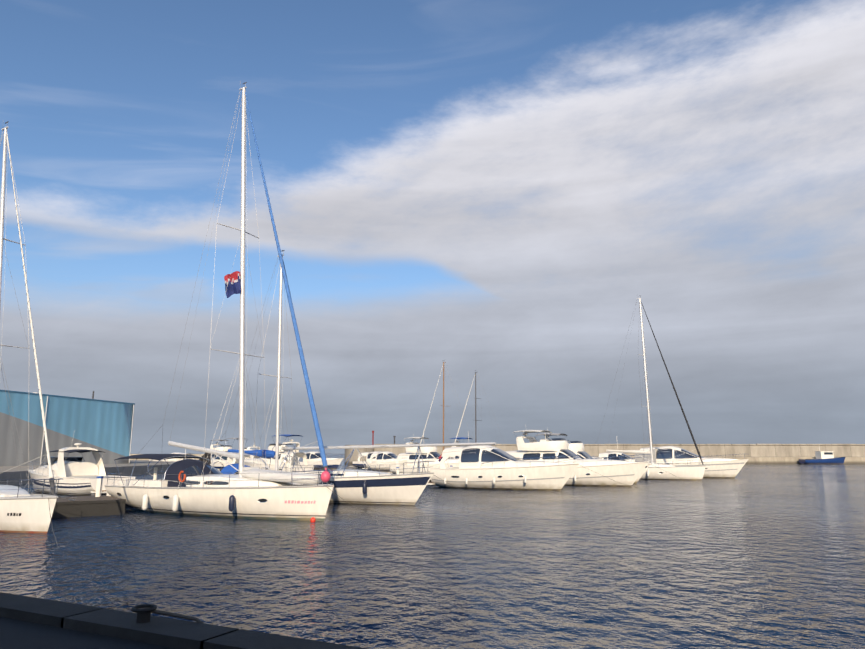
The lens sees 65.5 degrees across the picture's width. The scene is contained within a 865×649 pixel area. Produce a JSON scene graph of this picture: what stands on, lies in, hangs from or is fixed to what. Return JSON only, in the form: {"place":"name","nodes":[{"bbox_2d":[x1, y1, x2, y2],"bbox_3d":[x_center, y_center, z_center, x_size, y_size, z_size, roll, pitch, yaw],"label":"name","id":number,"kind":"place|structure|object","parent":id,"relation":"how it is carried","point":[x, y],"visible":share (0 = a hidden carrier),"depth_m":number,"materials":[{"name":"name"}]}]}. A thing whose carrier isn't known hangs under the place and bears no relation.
{"place":"outdoors","nodes":[
{"label":"outdoors","id":0,"kind":"place"},
{"bbox_2d":[0,460,175,484],"bbox_3d":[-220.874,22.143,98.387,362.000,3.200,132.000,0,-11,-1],"label":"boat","id":1,"kind":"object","parent":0,"point":[140,467],"depth_m":85.97,"materials":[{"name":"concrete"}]},
{"bbox_2d":[0,390,134,465],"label":"shed","id":2,"kind":"object","parent":1,"relation":"on","point":[105,427],"visible":0.88,"depth_m":96.41,"materials":[{"name":"blue metal"}]},
{"bbox_2d":[0,592,367,648],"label":"quay","id":3,"kind":"structure","parent":0,"point":[26,622],"depth_m":6.76,"materials":[{"name":"concrete"}]},
{"bbox_2d":[0,454,864,648],"bbox_3d":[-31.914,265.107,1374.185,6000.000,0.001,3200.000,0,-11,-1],"label":"harbour water","id":4,"kind":"structure","parent":0,"point":[760,556],"depth_m":17.56,"materials":[{"name":"blue liquid"}]},
{"bbox_2d":[0,121,60,545],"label":"yacht","id":5,"kind":"object","parent":4,"relation":"on","point":[22,510],"visible":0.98,"depth_m":25.18,"materials":[{"name":"white plastic"}]},
{"bbox_2d":[29,435,135,495],"bbox_3d":[-26.597,10.395,49.688,12.303,5.030,3.702,-7,-13,32],"label":"cruiser","id":6,"kind":"object","parent":4,"relation":"on","point":[77,476],"visible":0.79,"depth_m":48.48,"materials":[{"name":"white plastic"}]},
{"bbox_2d":[52,497,125,517],"bbox_3d":[-16.911,8.909,32.456,3.302,1.090,2.680,8,-13,-36],"label":"floating dock","id":7,"kind":"object","parent":4,"relation":"on","point":[64,507],"visible":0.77,"depth_m":31.61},
{"bbox_2d":[149,452,193,460],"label":"motorboat","id":8,"kind":"object","parent":4,"relation":"on","point":[175,459],"visible":0.23,"depth_m":137.63,"materials":[{"name":"white plastic"}]},
{"bbox_2d":[130,454,261,459],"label":"quay","id":9,"kind":"structure","parent":4,"relation":"in","point":[200,455],"depth_m":167.11,"materials":[{"name":"beige concrete"}]},
{"bbox_2d":[210,439,248,459],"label":"motorboat","id":10,"kind":"object","parent":4,"relation":"on","point":[225,448],"visible":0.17,"depth_m":119.10,"materials":[{"name":"white plastic"}]},
{"bbox_2d":[211,438,250,470],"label":"motorboat","id":11,"kind":"object","parent":4,"relation":"on","point":[217,465],"visible":0.38,"depth_m":105.69,"materials":[{"name":"white plastic"}]},
{"bbox_2d":[238,445,259,458],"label":"motorboat","id":12,"kind":"object","parent":4,"relation":"on","point":[248,448],"visible":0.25,"depth_m":130.16,"materials":[{"name":"white plastic"}]},
{"bbox_2d":[57,466,452,506],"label":"pontoon","id":13,"kind":"object","parent":4,"relation":"on","point":[99,486],"visible":0.04,"depth_m":36.93,"materials":[{"name":"silver metal"}]},
{"bbox_2d":[105,81,410,531],"bbox_3d":[-7.968,-2.240,33.276,19.505,23.600,4.638,-7,-13,32],"label":"yacht","id":14,"kind":"object","parent":4,"relation":"on","point":[191,487],"visible":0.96,"depth_m":31.70,"materials":[{"name":"white plastic"}]},
{"bbox_2d":[199,250,332,484],"bbox_3d":[-9.811,3.047,39.111,10.950,15.400,3.477,-7,-13,32],"label":"sailboat","id":15,"kind":"object","parent":4,"relation":"on","point":[228,469],"visible":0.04,"depth_m":38.39,"materials":[{"name":"white plastic"}]},
{"bbox_2d":[244,434,313,471],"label":"flybridge cruiser","id":16,"kind":"object","parent":4,"relation":"on","point":[249,462],"visible":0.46,"depth_m":90.95,"materials":[{"name":"white plastic"}]},
{"bbox_2d":[298,451,343,468],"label":"motorboat","id":17,"kind":"object","parent":4,"relation":"on","point":[313,457],"visible":0.52,"depth_m":120.57,"materials":[{"name":"white plastic"}]},
{"bbox_2d":[349,451,379,467],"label":"motorboat","id":18,"kind":"object","parent":4,"relation":"on","point":[358,463],"visible":0.1,"depth_m":130.25,"materials":[{"name":"white plastic"}]},
{"bbox_2d":[362,451,406,470],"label":"motorboat","id":19,"kind":"object","parent":4,"relation":"on","point":[387,459],"visible":0.58,"depth_m":112.30,"materials":[{"name":"white plastic"}]},
{"bbox_2d":[265,442,516,508],"bbox_3d":[-3.106,8.948,39.482,17.409,3.948,4.123,-7,-13,32],"label":"sailboat","id":20,"kind":"object","parent":4,"relation":"on","point":[372,487],"visible":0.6,"depth_m":38.35,"materials":[{"name":"white plastic"}]},
{"bbox_2d":[386,433,458,473],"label":"motorboat","id":21,"kind":"object","parent":4,"relation":"on","point":[411,452],"visible":0.6,"depth_m":86.64,"materials":[{"name":"white plastic"}]},
{"bbox_2d":[420,360,472,449],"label":"sailboat","id":22,"kind":"object","parent":4,"relation":"on","point":[441,405],"visible":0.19,"depth_m":102.72,"materials":[{"name":"brown"}]},
{"bbox_2d":[450,434,471,458],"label":"motorboat","id":23,"kind":"object","parent":4,"relation":"on","point":[457,442],"visible":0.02,"depth_m":99.97,"materials":[{"name":"white plastic"}]},
{"bbox_2d":[450,370,503,458],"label":"sloop","id":24,"kind":"object","parent":4,"relation":"on","point":[475,376],"visible":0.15,"depth_m":106.87,"materials":[{"name":"grey"}]},
{"bbox_2d":[427,445,655,492],"bbox_3d":[8.190,11.682,53.967,19.452,4.103,4.249,-7,-13,32],"label":"motor yacht","id":25,"kind":"object","parent":4,"relation":"on","point":[488,467],"visible":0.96,"depth_m":54.22,"materials":[{"name":"white plastic"}]},
{"bbox_2d":[537,429,650,483],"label":"motor yacht","id":26,"kind":"object","parent":4,"relation":"on","point":[576,447],"visible":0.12,"depth_m":67.37,"materials":[{"name":"white plastic"}]},
{"bbox_2d":[344,431,864,463],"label":"breakwater","id":27,"kind":"object","parent":4,"relation":"in","point":[783,453],"visible":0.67,"depth_m":184.44,"materials":[{"name":"concrete"}]},
{"bbox_2d":[505,425,717,489],"bbox_3d":[14.730,11.930,60.829,21.472,6.189,4.748,-7,-13,32],"label":"motor yacht","id":28,"kind":"object","parent":4,"relation":"on","point":[619,472],"visible":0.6,"depth_m":59.86,"materials":[{"name":"white plastic"}]},
{"bbox_2d":[598,436,634,461],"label":"motorboat","id":29,"kind":"object","parent":4,"relation":"on","point":[608,455],"visible":0.27,"depth_m":104.11,"materials":[{"name":"white plastic"}]},
{"bbox_2d":[589,298,705,479],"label":"yacht","id":30,"kind":"object","parent":4,"relation":"on","point":[660,472],"visible":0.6,"depth_m":74.15,"materials":[{"name":"white plastic"}]},
{"bbox_2d":[635,446,747,477],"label":"motor yacht","id":31,"kind":"object","parent":4,"relation":"on","point":[716,467],"visible":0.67,"depth_m":79.61,"materials":[{"name":"white plastic"}]},
{"bbox_2d":[799,448,844,463],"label":"work boat","id":32,"kind":"object","parent":4,"relation":"on","point":[825,457],"visible":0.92,"depth_m":177.33,"materials":[{"name":"blue paint"}]},
{"bbox_2d":[0,0,864,453],"label":"sky","id":33,"kind":"structure","parent":0,"point":[495,189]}
]}

